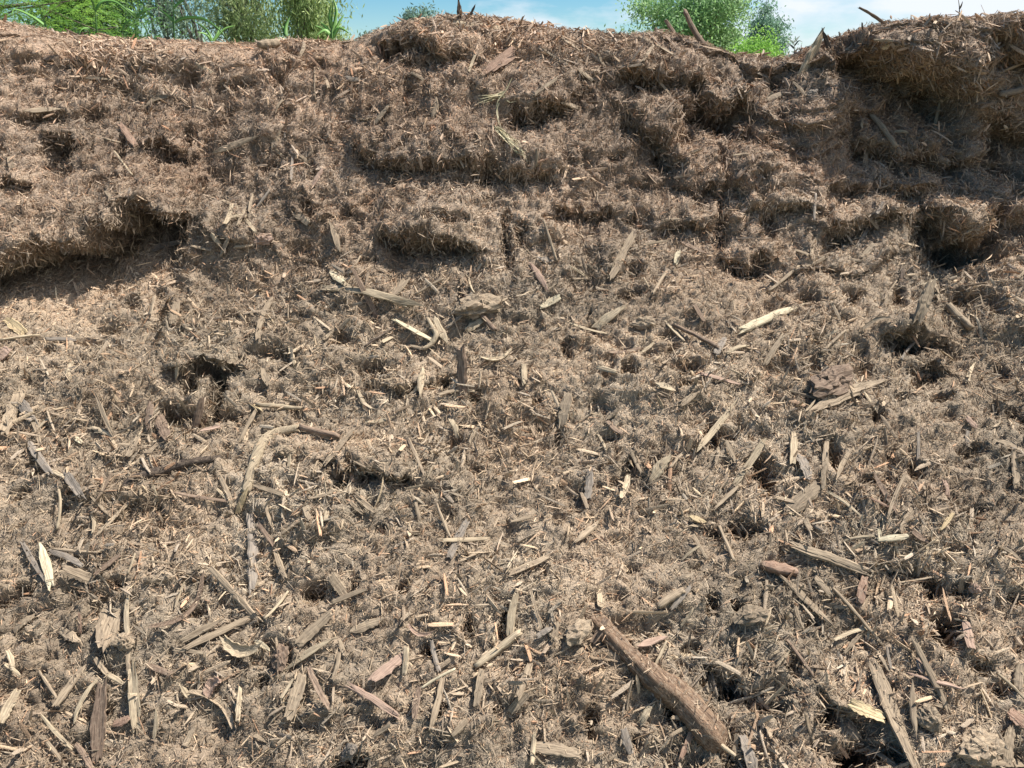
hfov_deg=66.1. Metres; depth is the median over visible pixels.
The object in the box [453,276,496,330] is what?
bent stick
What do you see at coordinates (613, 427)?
wood chip
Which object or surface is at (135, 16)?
grass plant
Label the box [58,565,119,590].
wood chip
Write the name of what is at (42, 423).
wood splinter
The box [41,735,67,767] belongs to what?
wood splinter
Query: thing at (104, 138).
stick
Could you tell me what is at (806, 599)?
wood splinter
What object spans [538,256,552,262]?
wood chip
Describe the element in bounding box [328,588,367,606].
wood splinter
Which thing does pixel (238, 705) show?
wood splinter
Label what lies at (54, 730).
wood splinter
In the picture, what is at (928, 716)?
clod
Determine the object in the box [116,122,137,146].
wood chip
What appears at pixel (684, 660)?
wood splinter
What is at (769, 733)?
wood chip
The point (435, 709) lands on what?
wood splinter
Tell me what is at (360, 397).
wood chip
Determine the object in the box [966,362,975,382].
wood chip
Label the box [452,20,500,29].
wood splinter
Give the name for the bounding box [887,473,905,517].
wood splinter
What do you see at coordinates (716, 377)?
wood splinter
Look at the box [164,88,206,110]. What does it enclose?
stick
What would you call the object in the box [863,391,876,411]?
wood chip
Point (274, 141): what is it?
wood chip
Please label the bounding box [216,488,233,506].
wood splinter
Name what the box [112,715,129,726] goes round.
wood chip
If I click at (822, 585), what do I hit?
wood chip
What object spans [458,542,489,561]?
wood splinter
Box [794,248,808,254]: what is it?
wood chip
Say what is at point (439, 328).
wood chip
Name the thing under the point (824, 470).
wood splinter
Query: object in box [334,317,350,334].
wood chip
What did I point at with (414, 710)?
wood chip
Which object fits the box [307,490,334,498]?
wood splinter
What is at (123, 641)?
clod
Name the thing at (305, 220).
wood chip
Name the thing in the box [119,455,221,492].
charred stick
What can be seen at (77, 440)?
wood chip
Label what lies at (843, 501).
wood splinter
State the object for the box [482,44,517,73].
wood chip
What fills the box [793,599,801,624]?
wood chip
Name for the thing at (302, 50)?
wood chip
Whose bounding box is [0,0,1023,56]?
sky
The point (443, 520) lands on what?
stick
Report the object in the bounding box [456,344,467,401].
wood chip
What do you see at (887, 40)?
wood splinter
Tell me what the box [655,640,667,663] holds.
wood splinter
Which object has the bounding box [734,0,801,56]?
bluish tree
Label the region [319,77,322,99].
wood splinter
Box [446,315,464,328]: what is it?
wood splinter
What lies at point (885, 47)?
wood chip
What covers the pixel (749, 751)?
wood chip
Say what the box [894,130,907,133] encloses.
wood chip
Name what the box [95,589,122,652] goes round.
wood chip
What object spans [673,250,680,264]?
wood chip
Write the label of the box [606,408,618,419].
wood chip
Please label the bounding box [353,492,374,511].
wood chip
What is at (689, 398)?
wood chip
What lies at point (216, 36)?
grass plant
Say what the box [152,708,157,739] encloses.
wood splinter
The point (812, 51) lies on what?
wood chip
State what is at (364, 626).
wood chip
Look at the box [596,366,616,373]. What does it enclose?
wood chip
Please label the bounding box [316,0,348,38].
grass plant
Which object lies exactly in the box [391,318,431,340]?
wood chip
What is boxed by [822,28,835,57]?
bark strip
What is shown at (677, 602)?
wood chip
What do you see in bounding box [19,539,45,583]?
wood splinter
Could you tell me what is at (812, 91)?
wood lump
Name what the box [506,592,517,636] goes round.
wood chip
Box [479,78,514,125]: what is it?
straw tuft
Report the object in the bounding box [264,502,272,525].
wood splinter
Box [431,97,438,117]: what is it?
wood chip
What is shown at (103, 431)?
wood chip
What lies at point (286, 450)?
wood lump
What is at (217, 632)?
wood splinter
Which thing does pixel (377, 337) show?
stick
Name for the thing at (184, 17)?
grass plant
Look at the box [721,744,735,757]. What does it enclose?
stick
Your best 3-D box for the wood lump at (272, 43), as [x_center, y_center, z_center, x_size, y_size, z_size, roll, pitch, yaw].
[-0.888,-1.240,2.876,0.046,0.038,0.090,26,41,37]
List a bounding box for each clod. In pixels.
[110,632,134,650]
[271,643,288,673]
[565,618,591,645]
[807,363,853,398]
[916,702,942,732]
[955,728,1004,767]
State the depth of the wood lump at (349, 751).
1.68 m
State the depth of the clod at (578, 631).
1.79 m
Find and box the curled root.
[422,317,438,349]
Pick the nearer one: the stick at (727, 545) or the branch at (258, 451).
the stick at (727, 545)
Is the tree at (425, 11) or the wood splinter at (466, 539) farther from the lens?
the tree at (425, 11)
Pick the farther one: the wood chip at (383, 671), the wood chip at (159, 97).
the wood chip at (159, 97)
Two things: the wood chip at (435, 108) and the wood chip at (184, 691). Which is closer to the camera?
the wood chip at (184, 691)
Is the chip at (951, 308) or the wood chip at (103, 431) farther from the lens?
the chip at (951, 308)
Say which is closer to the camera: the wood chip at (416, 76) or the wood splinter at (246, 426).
the wood splinter at (246, 426)
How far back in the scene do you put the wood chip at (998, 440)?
2.11 m
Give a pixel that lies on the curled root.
(435, 335)
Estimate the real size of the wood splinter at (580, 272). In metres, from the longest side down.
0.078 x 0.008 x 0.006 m
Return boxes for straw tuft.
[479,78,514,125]
[494,125,524,155]
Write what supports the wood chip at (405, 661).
on the mulch terrain
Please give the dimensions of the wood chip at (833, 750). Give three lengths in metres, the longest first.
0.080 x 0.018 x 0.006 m
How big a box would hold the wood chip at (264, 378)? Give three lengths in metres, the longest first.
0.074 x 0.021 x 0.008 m
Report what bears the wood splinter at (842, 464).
on the mulch terrain
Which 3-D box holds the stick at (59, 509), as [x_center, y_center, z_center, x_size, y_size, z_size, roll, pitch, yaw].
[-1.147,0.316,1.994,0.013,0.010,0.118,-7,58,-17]
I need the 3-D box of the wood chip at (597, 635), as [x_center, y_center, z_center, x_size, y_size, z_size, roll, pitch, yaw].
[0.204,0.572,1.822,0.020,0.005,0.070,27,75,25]
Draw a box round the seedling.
[786,36,801,50]
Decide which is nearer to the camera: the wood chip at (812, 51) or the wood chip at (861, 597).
the wood chip at (861, 597)
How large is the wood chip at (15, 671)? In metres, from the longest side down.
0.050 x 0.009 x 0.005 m
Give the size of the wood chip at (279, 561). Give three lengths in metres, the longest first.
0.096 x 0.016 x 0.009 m
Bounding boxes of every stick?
[0,334,40,340]
[37,670,57,698]
[52,547,98,553]
[56,488,61,529]
[63,123,120,142]
[113,151,132,174]
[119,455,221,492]
[127,553,135,573]
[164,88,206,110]
[255,189,270,208]
[255,402,302,409]
[263,591,288,619]
[275,516,304,539]
[298,424,340,438]
[314,67,315,100]
[348,255,361,274]
[363,326,394,347]
[414,277,443,294]
[421,668,454,689]
[435,503,451,537]
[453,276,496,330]
[473,629,522,668]
[543,219,557,262]
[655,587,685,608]
[672,324,718,348]
[683,9,707,45]
[718,525,735,561]
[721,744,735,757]
[734,153,760,180]
[767,265,799,293]
[786,639,814,677]
[813,193,816,221]
[821,329,847,353]
[832,587,883,645]
[858,7,886,24]
[869,113,898,148]
[882,280,897,300]
[897,576,932,583]
[900,340,917,360]
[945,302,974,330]
[997,86,1023,96]
[997,673,1023,698]
[999,62,1023,73]
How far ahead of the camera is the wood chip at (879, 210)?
2.58 m
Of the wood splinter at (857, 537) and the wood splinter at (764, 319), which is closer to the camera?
the wood splinter at (857, 537)
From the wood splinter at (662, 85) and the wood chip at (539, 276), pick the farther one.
the wood splinter at (662, 85)
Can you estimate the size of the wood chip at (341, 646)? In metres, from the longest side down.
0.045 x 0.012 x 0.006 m
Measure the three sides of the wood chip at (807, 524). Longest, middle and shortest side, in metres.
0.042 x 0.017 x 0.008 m
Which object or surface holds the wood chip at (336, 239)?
on the mulch terrain
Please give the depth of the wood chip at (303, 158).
2.68 m
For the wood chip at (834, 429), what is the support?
on the mulch terrain
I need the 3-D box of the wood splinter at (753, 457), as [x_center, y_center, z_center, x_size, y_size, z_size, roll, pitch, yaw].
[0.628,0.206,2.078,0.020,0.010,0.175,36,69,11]
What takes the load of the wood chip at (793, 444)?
on the mulch terrain
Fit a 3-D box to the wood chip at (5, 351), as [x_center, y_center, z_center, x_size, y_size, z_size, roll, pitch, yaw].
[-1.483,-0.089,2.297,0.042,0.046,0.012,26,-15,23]
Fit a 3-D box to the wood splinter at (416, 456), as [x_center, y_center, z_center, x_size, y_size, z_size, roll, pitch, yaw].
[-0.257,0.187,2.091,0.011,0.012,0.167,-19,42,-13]
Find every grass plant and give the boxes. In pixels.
[11,3,46,27]
[79,27,90,35]
[91,0,132,35]
[122,7,156,37]
[159,0,225,39]
[193,20,233,40]
[282,17,289,35]
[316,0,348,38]
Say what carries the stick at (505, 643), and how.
on the mulch terrain
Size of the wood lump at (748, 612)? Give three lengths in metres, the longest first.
0.094 x 0.050 x 0.032 m
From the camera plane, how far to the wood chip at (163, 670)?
1.78 m
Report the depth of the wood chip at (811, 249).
2.55 m
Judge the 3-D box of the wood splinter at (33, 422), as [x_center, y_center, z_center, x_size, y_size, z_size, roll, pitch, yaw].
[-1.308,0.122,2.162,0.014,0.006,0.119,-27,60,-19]
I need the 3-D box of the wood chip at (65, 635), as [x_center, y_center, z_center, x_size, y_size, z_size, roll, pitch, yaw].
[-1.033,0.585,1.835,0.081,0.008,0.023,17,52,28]
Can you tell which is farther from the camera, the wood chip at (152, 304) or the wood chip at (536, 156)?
the wood chip at (536, 156)
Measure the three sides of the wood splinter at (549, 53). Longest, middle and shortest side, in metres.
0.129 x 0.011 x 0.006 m
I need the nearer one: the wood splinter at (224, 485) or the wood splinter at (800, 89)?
the wood splinter at (224, 485)
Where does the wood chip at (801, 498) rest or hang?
on the mulch terrain
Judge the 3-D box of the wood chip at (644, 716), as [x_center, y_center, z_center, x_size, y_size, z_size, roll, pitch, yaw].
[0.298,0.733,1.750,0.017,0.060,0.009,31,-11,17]
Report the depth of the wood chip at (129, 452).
2.10 m
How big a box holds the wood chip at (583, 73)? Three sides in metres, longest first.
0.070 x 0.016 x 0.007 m
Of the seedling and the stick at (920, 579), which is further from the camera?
the seedling
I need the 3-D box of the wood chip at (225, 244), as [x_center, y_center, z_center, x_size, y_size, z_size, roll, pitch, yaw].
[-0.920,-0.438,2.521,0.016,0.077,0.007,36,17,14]
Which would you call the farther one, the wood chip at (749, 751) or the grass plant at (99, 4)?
the grass plant at (99, 4)
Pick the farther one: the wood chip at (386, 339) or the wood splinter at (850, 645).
the wood chip at (386, 339)
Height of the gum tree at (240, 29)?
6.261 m
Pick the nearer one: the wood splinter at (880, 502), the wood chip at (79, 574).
the wood chip at (79, 574)
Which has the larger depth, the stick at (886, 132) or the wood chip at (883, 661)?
the stick at (886, 132)
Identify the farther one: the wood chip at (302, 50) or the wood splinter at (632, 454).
the wood chip at (302, 50)
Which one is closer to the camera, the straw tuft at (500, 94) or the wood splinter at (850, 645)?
the wood splinter at (850, 645)
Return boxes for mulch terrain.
[0,17,1023,767]
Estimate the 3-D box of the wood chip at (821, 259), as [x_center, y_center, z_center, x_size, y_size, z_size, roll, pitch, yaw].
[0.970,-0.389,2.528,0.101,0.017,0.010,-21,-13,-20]
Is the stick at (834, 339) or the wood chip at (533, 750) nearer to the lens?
the wood chip at (533, 750)
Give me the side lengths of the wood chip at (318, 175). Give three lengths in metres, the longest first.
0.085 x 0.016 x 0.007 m
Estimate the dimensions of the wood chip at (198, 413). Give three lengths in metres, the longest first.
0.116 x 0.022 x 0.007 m
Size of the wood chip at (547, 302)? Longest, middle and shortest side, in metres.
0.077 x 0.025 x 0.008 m
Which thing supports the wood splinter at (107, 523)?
on the mulch terrain
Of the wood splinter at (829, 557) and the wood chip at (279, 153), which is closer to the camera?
the wood splinter at (829, 557)
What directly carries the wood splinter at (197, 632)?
on the mulch terrain
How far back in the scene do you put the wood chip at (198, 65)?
2.83 m
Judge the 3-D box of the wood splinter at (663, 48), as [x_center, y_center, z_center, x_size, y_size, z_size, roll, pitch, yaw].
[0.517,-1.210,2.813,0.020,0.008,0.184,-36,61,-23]
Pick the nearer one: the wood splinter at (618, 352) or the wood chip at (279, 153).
the wood splinter at (618, 352)
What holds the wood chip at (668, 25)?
on the mulch terrain
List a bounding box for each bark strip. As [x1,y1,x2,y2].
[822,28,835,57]
[899,263,907,300]
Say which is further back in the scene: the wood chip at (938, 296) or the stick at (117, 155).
the stick at (117, 155)
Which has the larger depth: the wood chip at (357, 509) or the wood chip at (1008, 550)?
the wood chip at (357, 509)
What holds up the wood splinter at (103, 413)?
on the mulch terrain
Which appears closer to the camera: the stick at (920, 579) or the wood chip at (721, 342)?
the stick at (920, 579)
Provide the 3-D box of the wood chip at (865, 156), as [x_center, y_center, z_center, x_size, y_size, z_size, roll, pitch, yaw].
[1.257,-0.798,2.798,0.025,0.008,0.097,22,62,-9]
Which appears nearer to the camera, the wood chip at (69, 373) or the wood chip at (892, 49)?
the wood chip at (69, 373)
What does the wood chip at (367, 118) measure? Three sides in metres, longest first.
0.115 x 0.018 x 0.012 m
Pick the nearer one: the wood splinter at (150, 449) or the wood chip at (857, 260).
the wood splinter at (150, 449)
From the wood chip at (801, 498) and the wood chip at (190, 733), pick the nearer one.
the wood chip at (190, 733)
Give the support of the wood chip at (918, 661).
on the mulch terrain
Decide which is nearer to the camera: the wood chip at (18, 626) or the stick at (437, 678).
the stick at (437, 678)
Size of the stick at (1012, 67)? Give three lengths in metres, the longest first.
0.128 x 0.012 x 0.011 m
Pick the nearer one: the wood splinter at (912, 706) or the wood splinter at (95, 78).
the wood splinter at (912, 706)
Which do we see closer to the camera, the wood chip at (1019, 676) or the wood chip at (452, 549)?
the wood chip at (1019, 676)
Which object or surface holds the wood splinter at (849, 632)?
on the mulch terrain
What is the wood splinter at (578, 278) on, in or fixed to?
on the mulch terrain
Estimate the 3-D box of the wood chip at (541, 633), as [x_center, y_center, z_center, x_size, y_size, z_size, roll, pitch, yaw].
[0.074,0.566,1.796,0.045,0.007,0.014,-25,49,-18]
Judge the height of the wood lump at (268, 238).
0.039 m
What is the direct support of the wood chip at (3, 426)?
on the mulch terrain
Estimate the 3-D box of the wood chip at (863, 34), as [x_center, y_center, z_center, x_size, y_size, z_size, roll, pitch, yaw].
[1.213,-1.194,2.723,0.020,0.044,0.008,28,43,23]
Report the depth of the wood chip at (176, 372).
2.24 m
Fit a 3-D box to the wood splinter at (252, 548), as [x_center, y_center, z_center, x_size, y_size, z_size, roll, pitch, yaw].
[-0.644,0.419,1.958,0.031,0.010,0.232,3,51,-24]
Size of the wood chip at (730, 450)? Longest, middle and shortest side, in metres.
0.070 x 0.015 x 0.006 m
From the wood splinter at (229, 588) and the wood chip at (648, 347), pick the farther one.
the wood chip at (648, 347)
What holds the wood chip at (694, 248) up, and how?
on the mulch terrain
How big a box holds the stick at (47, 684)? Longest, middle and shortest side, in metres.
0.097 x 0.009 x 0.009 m
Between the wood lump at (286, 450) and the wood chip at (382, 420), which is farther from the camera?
the wood chip at (382, 420)
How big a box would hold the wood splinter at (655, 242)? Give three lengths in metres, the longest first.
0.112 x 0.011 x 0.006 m
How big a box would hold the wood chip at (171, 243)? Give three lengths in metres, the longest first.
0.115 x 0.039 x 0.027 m
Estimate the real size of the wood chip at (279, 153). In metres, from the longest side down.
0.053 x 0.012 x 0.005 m
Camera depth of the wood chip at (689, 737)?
1.72 m
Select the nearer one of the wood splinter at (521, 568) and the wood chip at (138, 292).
the wood splinter at (521, 568)
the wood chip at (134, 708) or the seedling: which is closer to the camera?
the wood chip at (134, 708)
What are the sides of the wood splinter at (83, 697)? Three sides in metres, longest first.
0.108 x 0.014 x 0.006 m
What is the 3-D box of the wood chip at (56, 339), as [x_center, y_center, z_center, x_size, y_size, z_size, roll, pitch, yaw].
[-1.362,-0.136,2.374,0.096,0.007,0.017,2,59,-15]
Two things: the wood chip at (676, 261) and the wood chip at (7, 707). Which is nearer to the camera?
the wood chip at (7, 707)
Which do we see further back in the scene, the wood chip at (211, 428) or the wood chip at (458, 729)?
the wood chip at (211, 428)
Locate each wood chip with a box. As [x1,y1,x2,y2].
[0,346,11,359]
[0,380,28,434]
[0,688,21,723]
[3,317,27,334]
[4,663,20,676]
[5,650,14,669]
[7,156,13,168]
[13,614,34,634]
[18,399,35,421]
[27,440,52,474]
[39,543,53,590]
[42,55,59,60]
[44,337,77,341]
[52,469,63,477]
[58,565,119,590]
[58,626,80,642]
[63,471,86,499]
[65,361,73,379]
[73,436,82,443]
[73,742,93,767]
[74,353,87,372]
[78,613,81,632]
[89,426,111,436]
[90,515,95,533]
[90,678,106,762]
[93,656,108,674]
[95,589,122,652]
[103,673,124,684]
[104,190,115,205]
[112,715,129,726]
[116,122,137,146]
[125,436,140,456]
[127,658,140,735]
[134,278,140,294]
[145,401,153,430]
[145,663,175,676]
[146,94,168,106]
[149,294,155,314]
[152,240,180,252]
[152,484,159,500]
[155,414,171,439]
[168,301,179,325]
[175,361,178,379]
[179,684,191,702]
[182,726,194,747]
[185,298,203,319]
[190,245,212,251]
[191,397,204,431]
[196,62,212,72]
[200,425,219,430]
[203,677,220,699]
[210,232,221,245]
[212,329,246,358]
[219,237,230,256]
[219,635,262,656]
[222,200,238,207]
[223,203,233,223]
[228,214,246,218]
[233,244,254,248]
[235,487,247,513]
[236,207,245,225]
[245,219,256,232]
[248,194,253,211]
[253,484,284,496]
[254,640,269,651]
[256,521,274,546]
[260,368,270,385]
[271,127,281,148]
[272,549,286,578]
[275,99,283,111]
[275,149,286,160]
[280,318,295,333]
[280,678,293,699]
[284,669,306,720]
[287,454,290,468]
[288,346,296,367]
[292,211,310,225]
[294,610,334,647]
[299,42,305,56]
[299,154,315,171]
[302,506,311,519]
[303,124,321,139]
[312,168,322,185]
[322,330,333,340]
[323,510,328,521]
[324,328,335,343]
[328,572,347,595]
[329,221,339,250]
[329,270,345,283]
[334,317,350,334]
[338,638,345,656]
[343,76,362,81]
[349,500,363,513]
[349,617,385,632]
[352,114,372,120]
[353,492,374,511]
[356,390,371,411]
[365,416,394,422]
[367,653,402,681]
[372,724,391,737]
[375,104,389,124]
[381,336,392,342]
[383,277,410,300]
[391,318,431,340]
[402,646,408,675]
[408,344,422,349]
[408,623,432,636]
[410,71,423,80]
[411,686,420,718]
[417,364,424,395]
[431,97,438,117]
[432,316,447,343]
[446,518,469,559]
[448,418,458,438]
[451,718,467,736]
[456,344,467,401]
[465,318,483,332]
[473,668,483,706]
[481,347,512,361]
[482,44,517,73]
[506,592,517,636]
[507,691,529,714]
[515,145,527,162]
[515,663,532,700]
[521,364,527,384]
[528,741,581,758]
[529,262,548,292]
[530,731,535,764]
[535,148,537,165]
[536,627,552,638]
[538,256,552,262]
[540,294,560,308]
[542,623,558,641]
[551,621,558,641]
[557,392,571,426]
[561,37,580,51]
[561,101,579,110]
[573,519,599,542]
[578,68,593,80]
[584,470,593,498]
[589,618,608,643]
[592,305,625,329]
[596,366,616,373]
[597,53,606,68]
[597,434,606,449]
[597,591,604,606]
[605,420,622,434]
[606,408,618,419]
[619,474,629,497]
[621,727,633,754]
[637,636,668,646]
[637,704,653,725]
[641,44,654,61]
[641,342,654,352]
[648,454,671,482]
[655,382,675,390]
[661,218,679,221]
[664,19,676,35]
[667,653,693,659]
[670,451,683,466]
[670,585,691,609]
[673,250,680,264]
[678,731,692,760]
[680,241,706,254]
[680,391,698,405]
[688,515,705,522]
[692,304,704,322]
[714,337,726,355]
[714,446,719,462]
[725,439,735,462]
[727,345,748,353]
[731,733,738,758]
[738,734,757,767]
[763,333,784,365]
[765,91,783,101]
[765,478,793,483]
[765,713,772,737]
[774,496,793,502]
[783,481,821,514]
[789,431,797,464]
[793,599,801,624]
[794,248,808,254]
[796,27,824,81]
[796,454,811,480]
[802,257,825,266]
[803,518,812,531]
[804,714,815,743]
[809,376,894,411]
[810,234,818,256]
[814,575,833,597]
[827,735,851,757]
[828,422,837,440]
[847,257,861,261]
[847,699,886,723]
[856,575,868,606]
[859,33,866,43]
[861,242,877,259]
[862,149,868,167]
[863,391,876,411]
[866,212,878,229]
[875,201,883,214]
[875,651,890,672]
[877,534,908,541]
[881,44,890,49]
[884,342,897,358]
[889,43,900,52]
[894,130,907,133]
[899,508,914,533]
[910,528,928,543]
[912,278,935,323]
[916,658,924,672]
[933,702,944,708]
[934,283,940,301]
[939,512,954,529]
[942,479,949,497]
[958,577,963,592]
[962,620,975,648]
[964,429,969,446]
[965,416,977,428]
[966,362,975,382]
[994,438,1023,452]
[996,756,1023,767]
[997,545,1021,561]
[1001,726,1015,764]
[1007,707,1023,727]
[1011,448,1020,488]
[1012,663,1023,691]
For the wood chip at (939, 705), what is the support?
on the mulch terrain
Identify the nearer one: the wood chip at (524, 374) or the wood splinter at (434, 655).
the wood splinter at (434, 655)
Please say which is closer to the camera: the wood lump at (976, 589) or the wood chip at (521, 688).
the wood chip at (521, 688)
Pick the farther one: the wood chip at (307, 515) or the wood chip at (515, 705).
the wood chip at (307, 515)
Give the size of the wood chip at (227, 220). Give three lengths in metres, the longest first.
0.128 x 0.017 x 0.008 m
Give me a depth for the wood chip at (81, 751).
1.71 m
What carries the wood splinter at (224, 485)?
on the mulch terrain
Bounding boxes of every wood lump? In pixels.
[191,560,202,571]
[253,233,273,244]
[257,38,280,49]
[274,444,295,456]
[341,743,357,761]
[451,293,502,319]
[629,316,655,329]
[731,604,768,625]
[759,560,798,576]
[806,89,817,96]
[968,583,981,593]
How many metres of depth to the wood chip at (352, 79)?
2.77 m
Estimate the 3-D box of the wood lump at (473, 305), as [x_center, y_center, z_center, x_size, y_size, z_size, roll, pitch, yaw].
[-0.108,-0.237,2.393,0.163,0.062,0.081,-14,49,-13]
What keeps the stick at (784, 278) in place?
on the mulch terrain
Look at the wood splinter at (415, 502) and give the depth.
2.00 m
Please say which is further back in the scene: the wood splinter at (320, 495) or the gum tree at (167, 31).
the gum tree at (167, 31)
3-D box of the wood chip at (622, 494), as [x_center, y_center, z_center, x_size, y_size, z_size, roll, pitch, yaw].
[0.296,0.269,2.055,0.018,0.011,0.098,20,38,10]
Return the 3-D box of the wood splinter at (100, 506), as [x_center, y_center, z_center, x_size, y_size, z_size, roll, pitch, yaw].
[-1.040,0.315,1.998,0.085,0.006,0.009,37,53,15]
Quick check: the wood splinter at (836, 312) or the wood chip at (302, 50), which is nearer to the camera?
the wood splinter at (836, 312)
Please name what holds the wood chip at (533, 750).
on the mulch terrain
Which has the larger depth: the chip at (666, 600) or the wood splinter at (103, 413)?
the wood splinter at (103, 413)
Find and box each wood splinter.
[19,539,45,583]
[22,107,63,112]
[31,420,40,442]
[38,411,58,427]
[41,714,73,749]
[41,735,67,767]
[47,549,83,566]
[51,665,85,706]
[73,676,98,723]
[83,76,109,79]
[91,497,111,517]
[93,552,121,575]
[94,391,114,440]
[97,501,130,535]
[123,595,129,632]
[125,649,130,674]
[134,442,159,463]
[146,571,203,627]
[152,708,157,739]
[172,492,226,501]
[173,648,207,654]
[174,582,184,607]
[181,613,256,649]
[181,618,224,642]
[187,690,233,728]
[205,566,262,622]
[212,135,258,153]
[215,469,232,506]
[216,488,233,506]
[219,372,261,410]
[235,686,241,722]
[237,408,257,443]
[246,512,258,593]
[255,296,272,339]
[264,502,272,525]
[285,636,336,670]
[290,155,293,180]
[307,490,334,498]
[307,665,329,710]
[317,66,329,88]
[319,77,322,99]
[320,285,422,306]
[322,426,356,465]
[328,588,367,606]
[331,652,340,681]
[344,681,399,719]
[351,267,379,320]
[408,438,424,474]
[411,494,420,521]
[429,677,444,729]
[430,640,440,671]
[437,389,475,395]
[440,537,489,541]
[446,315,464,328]
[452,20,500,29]
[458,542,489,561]
[468,54,476,71]
[468,422,481,444]
[508,554,550,575]
[510,516,533,522]
[529,589,542,628]
[533,76,557,96]
[542,48,568,64]
[569,265,586,277]
[569,322,607,333]
[571,277,589,279]
[604,347,640,353]
[607,231,636,279]
[617,63,641,68]
[629,448,641,472]
[638,35,674,55]
[640,240,667,246]
[652,270,667,293]
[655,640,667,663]
[656,77,670,94]
[657,147,702,155]
[660,33,676,49]
[665,321,684,340]
[681,545,699,560]
[681,607,694,626]
[683,659,702,684]
[693,534,707,559]
[697,399,737,451]
[699,371,740,384]
[714,482,741,509]
[733,438,766,485]
[738,65,767,77]
[738,303,804,333]
[780,575,837,630]
[788,390,820,399]
[789,541,874,575]
[793,81,805,95]
[821,437,828,488]
[825,490,861,515]
[830,302,840,320]
[834,627,866,640]
[836,447,852,479]
[843,535,874,541]
[843,632,862,653]
[847,69,861,72]
[856,226,868,246]
[862,316,894,331]
[866,656,920,767]
[866,746,897,766]
[869,497,888,507]
[873,39,892,41]
[874,473,897,514]
[885,645,892,668]
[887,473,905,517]
[907,672,964,688]
[908,680,916,738]
[910,635,951,713]
[916,431,919,473]
[934,101,940,126]
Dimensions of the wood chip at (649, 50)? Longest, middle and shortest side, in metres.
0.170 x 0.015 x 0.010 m
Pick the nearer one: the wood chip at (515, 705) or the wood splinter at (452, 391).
the wood chip at (515, 705)
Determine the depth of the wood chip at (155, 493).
2.02 m
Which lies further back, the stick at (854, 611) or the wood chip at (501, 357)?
the wood chip at (501, 357)
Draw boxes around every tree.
[0,0,183,39]
[14,0,166,39]
[129,0,241,42]
[183,0,292,43]
[247,0,365,40]
[394,0,441,20]
[604,0,763,52]
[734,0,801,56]
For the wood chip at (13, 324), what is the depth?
2.36 m
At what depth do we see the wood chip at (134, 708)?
1.75 m
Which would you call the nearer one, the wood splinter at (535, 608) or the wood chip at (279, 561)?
the wood splinter at (535, 608)
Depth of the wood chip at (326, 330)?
2.36 m
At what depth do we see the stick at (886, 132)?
2.75 m
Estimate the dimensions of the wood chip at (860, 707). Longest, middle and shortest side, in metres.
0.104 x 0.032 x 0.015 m
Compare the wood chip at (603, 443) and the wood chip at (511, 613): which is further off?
the wood chip at (603, 443)
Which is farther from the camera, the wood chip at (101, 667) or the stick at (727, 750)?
the wood chip at (101, 667)
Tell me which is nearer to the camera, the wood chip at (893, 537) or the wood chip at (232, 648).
the wood chip at (232, 648)
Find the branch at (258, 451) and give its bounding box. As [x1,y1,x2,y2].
[241,424,298,494]
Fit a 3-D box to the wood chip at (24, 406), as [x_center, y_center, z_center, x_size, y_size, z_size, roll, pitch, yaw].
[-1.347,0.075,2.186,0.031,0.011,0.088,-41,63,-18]
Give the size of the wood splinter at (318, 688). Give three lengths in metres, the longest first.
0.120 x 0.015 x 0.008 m
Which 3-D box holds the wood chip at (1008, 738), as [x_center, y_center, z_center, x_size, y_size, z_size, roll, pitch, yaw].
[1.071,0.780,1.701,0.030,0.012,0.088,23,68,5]
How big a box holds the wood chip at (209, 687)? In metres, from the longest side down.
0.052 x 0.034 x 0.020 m
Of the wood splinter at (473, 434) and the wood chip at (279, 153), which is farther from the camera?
the wood chip at (279, 153)
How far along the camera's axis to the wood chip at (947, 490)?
2.02 m
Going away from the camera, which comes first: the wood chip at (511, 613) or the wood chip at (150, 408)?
the wood chip at (511, 613)
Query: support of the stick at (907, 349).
on the mulch terrain
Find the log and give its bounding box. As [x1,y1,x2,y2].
[581,600,729,756]
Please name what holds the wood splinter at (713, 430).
on the mulch terrain
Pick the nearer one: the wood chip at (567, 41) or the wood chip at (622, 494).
the wood chip at (622, 494)
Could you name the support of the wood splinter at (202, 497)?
on the mulch terrain
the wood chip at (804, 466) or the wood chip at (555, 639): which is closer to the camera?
the wood chip at (555, 639)
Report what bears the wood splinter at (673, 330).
on the mulch terrain
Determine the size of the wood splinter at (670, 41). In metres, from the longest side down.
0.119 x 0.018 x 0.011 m
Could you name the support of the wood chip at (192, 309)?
on the mulch terrain
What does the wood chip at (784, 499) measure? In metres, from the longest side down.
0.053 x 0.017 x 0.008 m
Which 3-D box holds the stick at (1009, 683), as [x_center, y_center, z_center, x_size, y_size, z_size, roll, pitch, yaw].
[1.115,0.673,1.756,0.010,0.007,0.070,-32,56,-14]
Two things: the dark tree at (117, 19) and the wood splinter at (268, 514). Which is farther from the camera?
the dark tree at (117, 19)
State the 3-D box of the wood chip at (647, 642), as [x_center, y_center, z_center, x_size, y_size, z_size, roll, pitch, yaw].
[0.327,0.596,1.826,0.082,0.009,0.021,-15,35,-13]
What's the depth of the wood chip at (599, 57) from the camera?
2.77 m
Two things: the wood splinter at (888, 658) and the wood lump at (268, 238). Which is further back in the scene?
the wood lump at (268, 238)
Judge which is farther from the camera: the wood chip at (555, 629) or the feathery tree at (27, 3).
the feathery tree at (27, 3)
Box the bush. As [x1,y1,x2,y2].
[726,22,789,57]
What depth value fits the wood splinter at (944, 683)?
1.75 m

